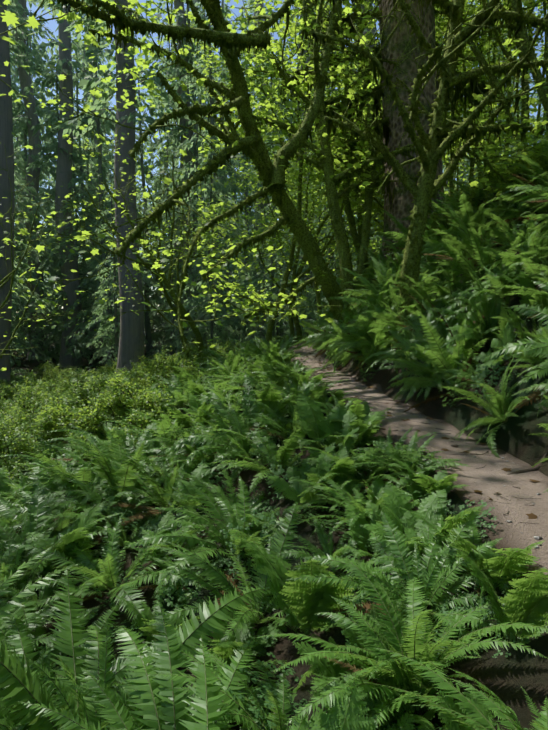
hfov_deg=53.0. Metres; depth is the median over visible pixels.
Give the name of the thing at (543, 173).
sword fern
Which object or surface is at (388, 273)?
sword fern
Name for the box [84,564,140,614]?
sorrel
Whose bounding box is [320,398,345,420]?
edge fern
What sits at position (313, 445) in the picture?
sorrel
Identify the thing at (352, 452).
sword fern
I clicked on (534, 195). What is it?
sword fern
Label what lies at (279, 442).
sorrel
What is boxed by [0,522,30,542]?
sword fern
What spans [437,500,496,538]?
sorrel
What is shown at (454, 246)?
sword fern
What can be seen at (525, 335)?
lady fern
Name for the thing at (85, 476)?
sword fern
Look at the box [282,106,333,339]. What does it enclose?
hemlock
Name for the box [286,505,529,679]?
edge fern
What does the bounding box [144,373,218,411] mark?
sword fern
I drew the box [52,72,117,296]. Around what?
hemlock
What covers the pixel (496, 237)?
sword fern
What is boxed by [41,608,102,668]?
sorrel
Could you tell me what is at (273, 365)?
edge fern
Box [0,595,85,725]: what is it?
sword fern
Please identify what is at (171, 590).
sorrel
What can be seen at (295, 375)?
edge fern
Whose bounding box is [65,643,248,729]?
sword fern
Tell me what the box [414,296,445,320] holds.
lady fern
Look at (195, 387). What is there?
lady fern
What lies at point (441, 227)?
sword fern
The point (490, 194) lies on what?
sword fern
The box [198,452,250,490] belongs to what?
sorrel
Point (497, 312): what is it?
lady fern
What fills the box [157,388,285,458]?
sword fern
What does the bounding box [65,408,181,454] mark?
sword fern
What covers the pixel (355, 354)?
sword fern
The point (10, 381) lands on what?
shrub
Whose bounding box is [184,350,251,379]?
sword fern
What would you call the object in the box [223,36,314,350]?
hemlock
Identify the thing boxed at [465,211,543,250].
sword fern
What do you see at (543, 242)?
sword fern
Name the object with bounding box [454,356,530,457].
bank fern
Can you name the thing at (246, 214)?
hemlock
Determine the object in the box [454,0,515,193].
hemlock
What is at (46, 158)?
hemlock
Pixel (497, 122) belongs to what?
hemlock
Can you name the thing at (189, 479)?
sorrel
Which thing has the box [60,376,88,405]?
shrub
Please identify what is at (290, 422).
edge fern
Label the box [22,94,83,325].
hemlock
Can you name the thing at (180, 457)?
sword fern
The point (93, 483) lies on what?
sword fern
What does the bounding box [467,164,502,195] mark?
sword fern
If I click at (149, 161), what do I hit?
hemlock
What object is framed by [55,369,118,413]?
shrub
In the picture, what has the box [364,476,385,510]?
edge fern
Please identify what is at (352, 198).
hemlock
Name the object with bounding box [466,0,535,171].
redwood
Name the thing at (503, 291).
sword fern
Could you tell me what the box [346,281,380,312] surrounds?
lady fern
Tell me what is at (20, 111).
hemlock
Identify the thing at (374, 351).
sorrel
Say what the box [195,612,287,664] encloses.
lady fern
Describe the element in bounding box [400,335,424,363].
lady fern
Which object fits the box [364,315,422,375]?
sword fern
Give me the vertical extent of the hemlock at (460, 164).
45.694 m
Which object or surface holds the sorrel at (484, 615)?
on the terrain
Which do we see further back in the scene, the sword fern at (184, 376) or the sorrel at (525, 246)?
the sword fern at (184, 376)
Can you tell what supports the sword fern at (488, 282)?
on the terrain
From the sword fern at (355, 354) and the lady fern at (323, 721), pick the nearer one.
the lady fern at (323, 721)
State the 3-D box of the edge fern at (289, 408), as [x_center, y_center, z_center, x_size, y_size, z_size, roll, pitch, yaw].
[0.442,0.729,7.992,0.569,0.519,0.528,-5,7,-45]
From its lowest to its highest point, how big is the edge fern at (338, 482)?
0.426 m
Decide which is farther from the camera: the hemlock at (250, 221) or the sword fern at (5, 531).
the hemlock at (250, 221)
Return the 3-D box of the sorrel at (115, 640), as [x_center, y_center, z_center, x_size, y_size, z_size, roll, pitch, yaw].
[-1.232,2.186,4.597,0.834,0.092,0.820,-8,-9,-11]
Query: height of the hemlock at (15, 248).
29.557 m
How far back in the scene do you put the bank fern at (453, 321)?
8.22 m
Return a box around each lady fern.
[0,467,28,502]
[25,502,103,576]
[65,446,90,460]
[92,445,127,468]
[113,595,200,645]
[115,422,170,463]
[132,510,210,557]
[155,463,221,508]
[159,406,192,429]
[165,395,218,433]
[182,390,227,417]
[184,379,226,401]
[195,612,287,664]
[234,535,370,641]
[237,385,290,421]
[243,371,272,389]
[250,391,261,401]
[256,355,273,367]
[265,443,366,516]
[265,453,316,488]
[280,335,299,347]
[292,637,368,691]
[295,393,337,450]
[299,374,322,386]
[300,672,374,729]
[318,390,343,407]
[326,343,343,356]
[339,419,378,449]
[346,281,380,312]
[356,329,392,366]
[358,400,384,421]
[363,293,376,319]
[379,482,456,550]
[383,441,435,478]
[386,241,404,261]
[388,263,433,288]
[395,275,430,316]
[398,470,452,507]
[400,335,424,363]
[408,344,457,380]
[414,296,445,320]
[422,241,452,273]
[426,327,479,370]
[434,302,466,333]
[436,684,495,729]
[445,528,543,588]
[446,293,504,339]
[446,542,547,647]
[453,288,478,316]
[497,196,533,223]
[498,270,547,321]
[502,303,533,347]
[510,324,547,363]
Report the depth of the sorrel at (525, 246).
7.85 m
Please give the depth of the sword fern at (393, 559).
3.57 m
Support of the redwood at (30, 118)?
on the terrain
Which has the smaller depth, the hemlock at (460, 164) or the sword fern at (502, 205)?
the sword fern at (502, 205)
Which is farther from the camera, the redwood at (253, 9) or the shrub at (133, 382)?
the redwood at (253, 9)
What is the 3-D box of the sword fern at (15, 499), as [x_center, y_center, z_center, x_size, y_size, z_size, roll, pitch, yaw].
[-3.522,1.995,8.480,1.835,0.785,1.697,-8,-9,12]
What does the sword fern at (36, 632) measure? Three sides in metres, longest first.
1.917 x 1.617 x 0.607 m
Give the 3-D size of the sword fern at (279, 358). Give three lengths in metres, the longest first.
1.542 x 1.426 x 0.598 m
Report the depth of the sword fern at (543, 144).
11.07 m
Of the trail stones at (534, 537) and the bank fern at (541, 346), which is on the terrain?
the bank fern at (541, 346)
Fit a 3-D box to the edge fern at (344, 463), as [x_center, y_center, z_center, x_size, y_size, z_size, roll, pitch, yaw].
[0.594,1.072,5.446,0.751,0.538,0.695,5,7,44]
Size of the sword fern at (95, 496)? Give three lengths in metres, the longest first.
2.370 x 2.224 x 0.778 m
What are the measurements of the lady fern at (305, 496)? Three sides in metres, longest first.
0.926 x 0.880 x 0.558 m
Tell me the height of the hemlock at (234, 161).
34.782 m
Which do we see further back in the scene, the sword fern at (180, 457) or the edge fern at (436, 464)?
the sword fern at (180, 457)
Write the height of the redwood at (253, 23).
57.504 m
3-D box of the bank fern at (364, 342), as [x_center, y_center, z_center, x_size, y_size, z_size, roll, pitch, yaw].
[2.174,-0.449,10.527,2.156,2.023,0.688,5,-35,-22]
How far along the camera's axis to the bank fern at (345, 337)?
10.95 m
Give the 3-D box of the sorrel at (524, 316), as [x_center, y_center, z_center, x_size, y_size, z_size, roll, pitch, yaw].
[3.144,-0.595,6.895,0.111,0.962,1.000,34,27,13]
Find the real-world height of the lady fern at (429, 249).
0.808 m
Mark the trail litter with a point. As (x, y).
(532, 516)
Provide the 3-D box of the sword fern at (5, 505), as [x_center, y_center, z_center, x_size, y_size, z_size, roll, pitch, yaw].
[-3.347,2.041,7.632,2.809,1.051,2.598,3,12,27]
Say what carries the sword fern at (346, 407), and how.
on the terrain
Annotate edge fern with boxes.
[215,364,281,385]
[251,337,303,359]
[251,360,300,390]
[256,371,304,391]
[259,377,326,412]
[260,358,325,378]
[260,362,282,374]
[266,359,342,385]
[270,350,291,363]
[271,371,322,387]
[274,391,368,427]
[276,411,294,430]
[278,376,355,401]
[282,377,302,389]
[284,397,309,418]
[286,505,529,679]
[289,387,310,404]
[290,385,325,401]
[292,467,391,512]
[304,426,371,469]
[304,447,382,486]
[306,676,420,729]
[312,404,374,451]
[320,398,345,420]
[326,408,389,454]
[327,399,379,422]
[333,602,389,666]
[340,706,415,729]
[344,503,385,558]
[354,430,469,496]
[355,427,437,468]
[360,489,446,546]
[363,641,460,729]
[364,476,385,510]
[365,489,420,537]
[376,648,547,729]
[377,507,481,557]
[397,460,468,494]
[399,507,509,597]
[537,696,547,729]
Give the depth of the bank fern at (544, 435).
5.13 m
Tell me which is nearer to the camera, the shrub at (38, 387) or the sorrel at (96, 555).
the sorrel at (96, 555)
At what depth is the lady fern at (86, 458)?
10.39 m
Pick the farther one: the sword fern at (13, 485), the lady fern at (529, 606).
the sword fern at (13, 485)
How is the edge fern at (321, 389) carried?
on the terrain
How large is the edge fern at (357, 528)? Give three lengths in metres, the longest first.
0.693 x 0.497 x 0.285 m
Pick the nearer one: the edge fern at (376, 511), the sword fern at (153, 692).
the sword fern at (153, 692)
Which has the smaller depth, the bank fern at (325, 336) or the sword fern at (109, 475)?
the sword fern at (109, 475)
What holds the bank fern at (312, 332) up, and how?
on the terrain
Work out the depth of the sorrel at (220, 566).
5.05 m
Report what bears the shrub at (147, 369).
on the terrain
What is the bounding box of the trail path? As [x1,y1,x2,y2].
[287,341,547,623]
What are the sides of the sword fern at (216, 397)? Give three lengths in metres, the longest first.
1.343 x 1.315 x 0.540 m
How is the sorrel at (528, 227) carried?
on the terrain
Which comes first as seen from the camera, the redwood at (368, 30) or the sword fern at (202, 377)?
the sword fern at (202, 377)
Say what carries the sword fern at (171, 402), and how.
on the terrain
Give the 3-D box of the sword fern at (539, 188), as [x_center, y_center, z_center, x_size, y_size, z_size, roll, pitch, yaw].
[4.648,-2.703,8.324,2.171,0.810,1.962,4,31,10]
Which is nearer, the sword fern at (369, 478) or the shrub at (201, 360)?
the sword fern at (369, 478)
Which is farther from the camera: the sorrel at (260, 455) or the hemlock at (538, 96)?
the hemlock at (538, 96)
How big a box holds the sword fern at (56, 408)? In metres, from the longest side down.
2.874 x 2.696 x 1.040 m
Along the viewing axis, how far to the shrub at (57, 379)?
19.38 m
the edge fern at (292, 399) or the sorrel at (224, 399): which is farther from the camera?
the sorrel at (224, 399)
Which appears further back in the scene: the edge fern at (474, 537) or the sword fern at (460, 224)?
the sword fern at (460, 224)
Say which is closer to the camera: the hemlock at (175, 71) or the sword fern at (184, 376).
the sword fern at (184, 376)
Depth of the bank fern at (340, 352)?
11.93 m
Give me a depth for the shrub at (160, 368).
20.16 m
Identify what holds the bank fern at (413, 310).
on the terrain
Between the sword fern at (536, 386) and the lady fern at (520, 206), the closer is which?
the sword fern at (536, 386)
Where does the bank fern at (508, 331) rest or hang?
on the terrain
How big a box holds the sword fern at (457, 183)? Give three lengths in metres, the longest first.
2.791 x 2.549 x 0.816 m
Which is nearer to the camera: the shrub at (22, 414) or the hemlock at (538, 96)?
the shrub at (22, 414)
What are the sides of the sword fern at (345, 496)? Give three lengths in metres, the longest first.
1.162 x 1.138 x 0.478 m
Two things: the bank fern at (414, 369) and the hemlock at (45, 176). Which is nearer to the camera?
the bank fern at (414, 369)
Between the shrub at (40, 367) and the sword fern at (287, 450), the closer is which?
the sword fern at (287, 450)
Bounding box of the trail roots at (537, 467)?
[300,373,547,474]
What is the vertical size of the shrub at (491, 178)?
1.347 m
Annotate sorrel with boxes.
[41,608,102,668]
[57,536,104,561]
[67,572,101,589]
[82,613,157,646]
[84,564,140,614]
[108,506,158,535]
[112,502,156,519]
[141,513,206,548]
[151,527,243,593]
[156,560,230,621]
[164,462,213,485]
[166,480,224,517]
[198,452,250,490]
[204,579,275,613]
[211,626,282,659]
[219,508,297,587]
[222,391,243,403]
[224,652,306,728]
[232,395,243,413]
[235,486,281,520]
[250,446,288,470]
[251,428,299,457]
[265,453,302,498]
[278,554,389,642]
[291,497,345,516]
[291,510,348,531]
[299,438,324,451]
[308,459,378,471]
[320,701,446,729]
[338,531,377,549]
[341,608,373,671]
[352,442,455,472]
[359,343,394,381]
[368,481,453,522]
[371,571,446,615]
[392,345,422,384]
[394,310,423,350]
[396,717,543,729]
[431,571,540,657]
[435,287,473,317]
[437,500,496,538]
[441,369,484,406]
[471,351,527,406]
[504,287,546,343]
[514,220,544,233]
[520,231,547,262]
[526,245,547,271]
[537,379,547,410]
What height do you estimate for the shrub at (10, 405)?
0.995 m
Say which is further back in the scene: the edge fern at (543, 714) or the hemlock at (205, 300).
the hemlock at (205, 300)
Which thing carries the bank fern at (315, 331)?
on the terrain
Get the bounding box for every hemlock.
[7,0,85,365]
[10,0,88,354]
[10,107,57,372]
[10,132,59,354]
[10,239,33,374]
[11,11,61,334]
[11,245,33,334]
[12,70,57,333]
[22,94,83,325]
[25,58,113,361]
[34,118,112,357]
[44,71,111,337]
[44,198,62,334]
[45,31,115,357]
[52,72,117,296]
[54,39,152,367]
[56,99,114,349]
[71,151,114,339]
[83,170,146,366]
[86,194,119,367]
[94,82,166,332]
[101,159,165,353]
[111,66,180,359]
[138,3,217,348]
[140,0,243,361]
[142,120,209,361]
[148,167,165,322]
[152,0,243,340]
[152,219,174,341]
[160,7,270,352]
[171,130,251,350]
[174,170,210,346]
[199,71,255,342]
[204,55,283,346]
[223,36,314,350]
[230,55,259,330]
[230,55,327,342]
[232,156,293,344]
[239,162,277,313]
[241,183,254,341]
[242,141,313,339]
[271,93,338,339]
[275,91,311,330]
[278,13,382,336]
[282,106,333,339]
[325,2,382,273]
[333,217,376,275]
[354,193,383,259]
[439,17,477,188]
[444,108,470,193]
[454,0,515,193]
[467,33,515,182]
[473,49,520,178]
[511,74,534,150]
[514,9,546,157]
[529,52,545,128]
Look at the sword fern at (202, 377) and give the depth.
15.09 m
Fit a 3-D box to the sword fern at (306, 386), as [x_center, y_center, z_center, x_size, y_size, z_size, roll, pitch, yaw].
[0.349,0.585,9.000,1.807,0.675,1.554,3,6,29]
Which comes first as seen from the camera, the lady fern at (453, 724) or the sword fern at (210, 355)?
the lady fern at (453, 724)
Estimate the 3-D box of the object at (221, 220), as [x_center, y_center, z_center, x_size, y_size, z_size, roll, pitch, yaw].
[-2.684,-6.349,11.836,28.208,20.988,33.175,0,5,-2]
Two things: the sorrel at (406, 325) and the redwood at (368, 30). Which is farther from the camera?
the redwood at (368, 30)
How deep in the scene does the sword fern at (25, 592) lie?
4.30 m
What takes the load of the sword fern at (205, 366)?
on the terrain
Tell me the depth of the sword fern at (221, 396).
10.89 m
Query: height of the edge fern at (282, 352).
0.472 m
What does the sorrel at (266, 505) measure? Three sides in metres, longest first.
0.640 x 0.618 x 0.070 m
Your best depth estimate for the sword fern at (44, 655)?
3.84 m
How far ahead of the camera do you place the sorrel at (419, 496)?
4.41 m
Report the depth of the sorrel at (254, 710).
3.02 m
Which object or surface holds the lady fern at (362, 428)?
on the terrain
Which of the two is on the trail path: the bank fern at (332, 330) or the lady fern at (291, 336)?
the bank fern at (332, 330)
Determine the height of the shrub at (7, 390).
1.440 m
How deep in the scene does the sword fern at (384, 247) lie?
15.35 m
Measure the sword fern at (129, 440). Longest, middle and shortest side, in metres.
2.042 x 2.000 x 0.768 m
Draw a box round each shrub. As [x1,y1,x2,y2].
[0,377,15,385]
[0,380,30,399]
[0,383,21,399]
[0,383,22,404]
[0,392,35,421]
[0,403,34,446]
[0,413,58,475]
[0,450,35,488]
[1,399,17,413]
[1,404,41,429]
[3,387,82,448]
[5,381,52,415]
[7,394,49,407]
[10,374,21,380]
[15,376,64,414]
[22,373,43,382]
[28,368,76,396]
[30,380,81,421]
[32,360,57,378]
[41,363,62,383]
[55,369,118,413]
[59,402,94,433]
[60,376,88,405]
[63,366,81,377]
[66,370,85,387]
[70,372,174,442]
[87,366,106,393]
[87,392,151,428]
[93,366,111,375]
[103,366,158,400]
[104,357,117,371]
[109,404,175,452]
[113,367,128,375]
[122,353,166,384]
[131,359,152,368]
[137,345,206,388]
[151,357,166,374]
[153,347,207,368]
[167,335,212,369]
[190,354,213,374]
[204,336,226,353]
[204,339,232,361]
[224,340,240,354]
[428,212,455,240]
[459,151,537,209]
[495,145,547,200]
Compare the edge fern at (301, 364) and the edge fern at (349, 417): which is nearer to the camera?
the edge fern at (349, 417)
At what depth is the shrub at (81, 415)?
13.33 m
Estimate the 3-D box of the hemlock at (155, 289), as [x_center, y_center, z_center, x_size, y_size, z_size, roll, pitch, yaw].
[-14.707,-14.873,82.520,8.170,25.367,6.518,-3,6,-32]
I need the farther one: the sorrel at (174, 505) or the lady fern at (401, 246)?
the lady fern at (401, 246)
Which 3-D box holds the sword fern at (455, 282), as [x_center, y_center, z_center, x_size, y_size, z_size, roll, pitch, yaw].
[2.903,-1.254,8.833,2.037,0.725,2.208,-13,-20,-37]
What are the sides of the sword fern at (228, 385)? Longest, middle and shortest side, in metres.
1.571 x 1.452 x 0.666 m
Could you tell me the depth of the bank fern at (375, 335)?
10.35 m
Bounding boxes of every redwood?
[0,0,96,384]
[8,0,80,359]
[11,66,40,334]
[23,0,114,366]
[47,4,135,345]
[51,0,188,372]
[81,19,114,220]
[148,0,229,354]
[159,0,208,329]
[202,0,243,342]
[238,0,292,342]
[244,0,267,108]
[267,1,339,340]
[314,0,381,263]
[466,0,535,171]
[500,7,533,154]
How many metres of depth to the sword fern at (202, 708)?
2.23 m
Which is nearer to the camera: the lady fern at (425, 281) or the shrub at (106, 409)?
the lady fern at (425, 281)
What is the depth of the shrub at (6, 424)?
13.25 m
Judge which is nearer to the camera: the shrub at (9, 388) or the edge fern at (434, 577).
the edge fern at (434, 577)
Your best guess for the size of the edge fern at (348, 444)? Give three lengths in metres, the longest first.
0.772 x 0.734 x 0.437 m
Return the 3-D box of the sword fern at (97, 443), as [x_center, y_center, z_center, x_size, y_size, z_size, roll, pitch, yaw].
[-2.352,1.693,8.081,2.447,1.090,2.263,3,9,-39]
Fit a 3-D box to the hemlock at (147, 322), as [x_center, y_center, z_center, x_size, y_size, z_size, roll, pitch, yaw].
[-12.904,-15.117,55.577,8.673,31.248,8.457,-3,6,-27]
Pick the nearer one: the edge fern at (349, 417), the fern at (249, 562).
the fern at (249, 562)
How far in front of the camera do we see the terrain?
5.06 m
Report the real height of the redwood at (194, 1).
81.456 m
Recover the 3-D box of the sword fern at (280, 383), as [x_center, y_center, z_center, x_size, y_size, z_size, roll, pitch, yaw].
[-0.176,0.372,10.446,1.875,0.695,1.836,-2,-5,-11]
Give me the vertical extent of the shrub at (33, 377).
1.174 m
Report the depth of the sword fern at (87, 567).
5.22 m
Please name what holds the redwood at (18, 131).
on the terrain
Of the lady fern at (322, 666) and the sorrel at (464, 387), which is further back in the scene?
the sorrel at (464, 387)
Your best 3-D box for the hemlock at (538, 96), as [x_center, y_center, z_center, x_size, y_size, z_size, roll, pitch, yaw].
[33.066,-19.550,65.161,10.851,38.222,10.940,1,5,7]
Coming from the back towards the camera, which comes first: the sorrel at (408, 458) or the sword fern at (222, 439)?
the sword fern at (222, 439)
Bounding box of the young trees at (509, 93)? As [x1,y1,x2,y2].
[315,0,547,233]
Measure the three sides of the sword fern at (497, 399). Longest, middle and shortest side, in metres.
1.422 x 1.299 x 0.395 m
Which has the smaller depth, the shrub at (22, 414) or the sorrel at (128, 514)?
the sorrel at (128, 514)
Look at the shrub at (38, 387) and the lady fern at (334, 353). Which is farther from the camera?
the shrub at (38, 387)
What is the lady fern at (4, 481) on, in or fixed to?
on the terrain
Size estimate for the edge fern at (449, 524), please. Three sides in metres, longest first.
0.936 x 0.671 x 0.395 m
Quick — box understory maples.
[0,0,547,370]
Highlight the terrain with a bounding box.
[1,203,547,729]
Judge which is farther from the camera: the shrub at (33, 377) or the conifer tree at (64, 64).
the conifer tree at (64, 64)
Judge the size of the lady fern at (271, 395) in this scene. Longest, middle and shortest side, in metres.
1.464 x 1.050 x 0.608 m
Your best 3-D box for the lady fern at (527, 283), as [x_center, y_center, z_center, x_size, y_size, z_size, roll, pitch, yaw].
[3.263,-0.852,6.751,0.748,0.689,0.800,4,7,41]
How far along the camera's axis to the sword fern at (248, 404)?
8.06 m
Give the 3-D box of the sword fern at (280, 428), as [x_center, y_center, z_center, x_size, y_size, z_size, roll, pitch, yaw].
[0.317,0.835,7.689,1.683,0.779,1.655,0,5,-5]
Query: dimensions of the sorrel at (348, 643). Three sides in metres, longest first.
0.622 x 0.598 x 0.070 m
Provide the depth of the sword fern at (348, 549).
4.34 m
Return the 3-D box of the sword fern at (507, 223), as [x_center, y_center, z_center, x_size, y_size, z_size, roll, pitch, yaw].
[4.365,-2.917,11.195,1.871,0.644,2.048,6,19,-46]
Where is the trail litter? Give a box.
[289,345,545,567]
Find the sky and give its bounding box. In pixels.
[8,0,546,318]
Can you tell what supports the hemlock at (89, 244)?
on the terrain
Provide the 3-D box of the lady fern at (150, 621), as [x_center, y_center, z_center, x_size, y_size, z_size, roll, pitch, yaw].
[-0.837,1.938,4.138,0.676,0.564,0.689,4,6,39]
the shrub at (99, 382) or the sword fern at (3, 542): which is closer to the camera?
the sword fern at (3, 542)
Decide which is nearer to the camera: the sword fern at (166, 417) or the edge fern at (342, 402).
the edge fern at (342, 402)
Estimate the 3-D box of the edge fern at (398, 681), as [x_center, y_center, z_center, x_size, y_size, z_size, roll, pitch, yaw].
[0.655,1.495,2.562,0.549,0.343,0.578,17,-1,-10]
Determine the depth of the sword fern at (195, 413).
10.15 m
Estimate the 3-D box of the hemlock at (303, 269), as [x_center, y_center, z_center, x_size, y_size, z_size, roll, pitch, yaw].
[2.311,-8.848,34.148,4.970,19.342,6.230,0,5,-5]
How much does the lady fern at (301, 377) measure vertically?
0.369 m
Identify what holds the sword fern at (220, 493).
on the terrain
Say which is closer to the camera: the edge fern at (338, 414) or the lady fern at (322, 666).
the lady fern at (322, 666)
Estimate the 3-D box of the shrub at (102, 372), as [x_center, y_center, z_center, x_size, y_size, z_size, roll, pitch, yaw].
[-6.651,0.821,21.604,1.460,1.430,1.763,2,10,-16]
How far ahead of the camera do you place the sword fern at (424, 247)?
13.00 m
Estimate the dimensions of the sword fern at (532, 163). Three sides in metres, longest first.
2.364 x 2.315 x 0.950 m
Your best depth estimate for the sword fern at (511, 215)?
8.91 m
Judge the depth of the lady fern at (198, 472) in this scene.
6.66 m
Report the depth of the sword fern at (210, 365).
16.91 m
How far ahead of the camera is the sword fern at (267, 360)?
11.87 m
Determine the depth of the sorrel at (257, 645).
3.58 m
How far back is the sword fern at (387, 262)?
13.13 m
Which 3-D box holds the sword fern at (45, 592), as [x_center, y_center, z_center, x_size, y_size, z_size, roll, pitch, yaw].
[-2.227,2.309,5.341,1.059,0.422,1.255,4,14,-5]
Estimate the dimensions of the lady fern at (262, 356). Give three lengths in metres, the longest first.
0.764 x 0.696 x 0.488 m
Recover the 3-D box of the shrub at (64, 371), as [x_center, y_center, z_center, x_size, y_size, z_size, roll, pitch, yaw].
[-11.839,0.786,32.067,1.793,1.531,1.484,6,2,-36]
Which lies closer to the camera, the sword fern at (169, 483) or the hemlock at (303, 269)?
the sword fern at (169, 483)
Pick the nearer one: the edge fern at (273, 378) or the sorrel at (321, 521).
the sorrel at (321, 521)
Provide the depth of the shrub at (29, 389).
17.18 m
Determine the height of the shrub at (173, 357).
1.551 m
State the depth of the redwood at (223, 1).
74.20 m
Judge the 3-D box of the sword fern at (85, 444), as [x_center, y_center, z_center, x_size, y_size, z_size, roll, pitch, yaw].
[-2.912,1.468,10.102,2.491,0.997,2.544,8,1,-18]
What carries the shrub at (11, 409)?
on the terrain
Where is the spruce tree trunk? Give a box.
[282,0,490,264]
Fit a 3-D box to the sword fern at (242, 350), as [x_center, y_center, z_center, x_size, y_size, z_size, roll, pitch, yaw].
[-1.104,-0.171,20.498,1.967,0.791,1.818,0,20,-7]
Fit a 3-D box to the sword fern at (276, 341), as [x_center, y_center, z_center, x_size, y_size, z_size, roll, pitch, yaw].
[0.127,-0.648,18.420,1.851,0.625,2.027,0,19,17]
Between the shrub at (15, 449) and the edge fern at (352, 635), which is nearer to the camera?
the edge fern at (352, 635)
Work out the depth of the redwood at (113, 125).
99.37 m
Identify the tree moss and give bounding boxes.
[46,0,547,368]
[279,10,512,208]
[436,0,547,192]
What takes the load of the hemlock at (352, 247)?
on the terrain
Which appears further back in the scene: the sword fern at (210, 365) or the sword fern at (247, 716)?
the sword fern at (210, 365)
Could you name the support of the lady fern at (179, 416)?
on the terrain
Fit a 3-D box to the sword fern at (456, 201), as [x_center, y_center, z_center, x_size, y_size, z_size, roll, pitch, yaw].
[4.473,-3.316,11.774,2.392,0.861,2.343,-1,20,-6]
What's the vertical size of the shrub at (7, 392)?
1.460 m
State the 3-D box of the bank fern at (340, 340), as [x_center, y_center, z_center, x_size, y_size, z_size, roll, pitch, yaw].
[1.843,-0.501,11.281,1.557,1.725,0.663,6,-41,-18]
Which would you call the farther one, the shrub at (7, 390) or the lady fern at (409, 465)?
the shrub at (7, 390)
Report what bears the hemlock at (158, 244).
on the terrain
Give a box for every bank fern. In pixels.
[293,306,329,350]
[300,293,355,357]
[303,306,331,348]
[314,311,334,336]
[315,274,394,374]
[316,300,327,321]
[318,317,367,369]
[321,292,366,365]
[325,308,359,367]
[331,314,361,364]
[337,298,389,370]
[338,301,362,321]
[346,266,435,352]
[347,325,363,362]
[358,305,392,350]
[360,327,389,350]
[380,307,468,403]
[381,296,445,333]
[383,267,474,324]
[384,309,409,346]
[384,310,491,412]
[387,296,421,338]
[391,312,434,350]
[393,288,498,369]
[427,269,524,353]
[430,269,511,371]
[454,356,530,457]
[472,317,515,369]
[481,280,547,408]
[490,299,542,343]
[497,327,547,372]
[498,305,510,355]
[527,396,547,466]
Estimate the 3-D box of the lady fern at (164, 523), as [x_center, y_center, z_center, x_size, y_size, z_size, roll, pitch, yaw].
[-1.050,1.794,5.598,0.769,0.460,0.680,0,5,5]
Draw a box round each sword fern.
[0,447,72,476]
[0,453,65,503]
[0,453,92,548]
[0,468,152,540]
[0,472,67,506]
[0,477,141,565]
[0,480,105,594]
[0,500,121,642]
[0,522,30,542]
[0,539,20,601]
[0,545,80,729]
[0,567,86,635]
[0,569,297,729]
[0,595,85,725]
[0,605,101,709]
[0,605,183,729]
[0,638,54,705]
[1,497,40,542]
[2,450,152,514]
[5,450,84,489]
[6,512,216,631]
[14,436,181,543]
[15,435,92,471]
[19,470,163,559]
[20,403,93,442]
[21,601,374,729]
[25,431,185,522]
[31,432,108,457]
[47,420,178,464]
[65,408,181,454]
[65,424,94,442]
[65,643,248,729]
[66,424,166,500]
[76,366,92,371]
[86,503,180,561]
[93,450,215,527]
[107,415,197,454]
[121,374,161,398]
[121,476,286,605]
[124,451,189,497]
[127,409,189,440]
[130,534,248,614]
[137,423,232,461]
[142,641,326,729]
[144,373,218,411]
[144,428,258,496]
[145,502,325,646]
[153,394,183,407]
[155,366,225,395]
[155,465,280,568]
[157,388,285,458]
[159,372,299,478]
[165,384,213,402]
[166,358,223,387]
[174,381,258,415]
[174,405,283,490]
[179,635,307,729]
[180,371,216,386]
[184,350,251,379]
[185,404,212,422]
[190,392,244,415]
[193,353,261,383]
[194,358,213,375]
[194,386,253,405]
[194,422,345,495]
[195,359,256,378]
[197,351,224,363]
[197,393,243,419]
[201,348,253,363]
[202,379,239,391]
[203,365,246,385]
[211,341,303,389]
[211,368,256,393]
[218,343,261,365]
[219,365,310,399]
[223,345,244,358]
[232,338,255,357]
[236,337,262,354]
[238,396,318,450]
[243,338,299,362]
[252,349,309,368]
[252,378,342,406]
[256,336,302,348]
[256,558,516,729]
[268,338,301,351]
[271,513,370,582]
[273,332,308,345]
[274,336,292,348]
[297,471,423,537]
[299,446,417,496]
[314,393,378,414]
[315,325,335,344]
[321,256,378,310]
[327,256,396,332]
[330,447,390,475]
[333,331,372,358]
[338,259,402,312]
[342,258,397,297]
[353,243,396,274]
[359,243,398,280]
[359,263,395,311]
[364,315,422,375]
[364,514,473,608]
[369,201,449,257]
[369,240,397,260]
[377,265,447,313]
[378,299,405,316]
[383,222,449,253]
[385,236,440,258]
[385,252,402,277]
[391,251,429,284]
[393,255,505,318]
[395,189,493,225]
[420,193,529,264]
[420,261,450,290]
[421,216,464,258]
[421,218,502,270]
[421,228,547,298]
[425,199,512,267]
[428,179,499,218]
[429,192,521,224]
[435,193,492,214]
[436,261,547,330]
[438,216,518,259]
[440,207,511,232]
[442,348,491,388]
[443,383,527,416]
[448,174,474,191]
[452,178,535,231]
[464,250,546,290]
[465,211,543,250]
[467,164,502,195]
[467,211,542,247]
[470,214,547,286]
[472,188,509,206]
[481,228,542,258]
[482,171,547,228]
[486,153,547,210]
[489,258,547,306]
[490,264,547,317]
[502,214,547,255]
[504,122,547,169]
[504,174,547,205]
[511,350,547,396]
[514,191,547,236]
[515,127,547,160]
[517,247,547,278]
[527,138,547,182]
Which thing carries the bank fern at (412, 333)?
on the terrain
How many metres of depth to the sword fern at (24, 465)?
10.60 m
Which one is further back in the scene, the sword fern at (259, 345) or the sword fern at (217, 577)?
the sword fern at (259, 345)
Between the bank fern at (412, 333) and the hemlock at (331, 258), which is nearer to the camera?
the bank fern at (412, 333)
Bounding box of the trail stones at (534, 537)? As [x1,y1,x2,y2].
[300,353,545,569]
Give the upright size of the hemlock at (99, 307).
14.374 m
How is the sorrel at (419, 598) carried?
on the terrain
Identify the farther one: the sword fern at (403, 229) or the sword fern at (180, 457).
the sword fern at (403, 229)

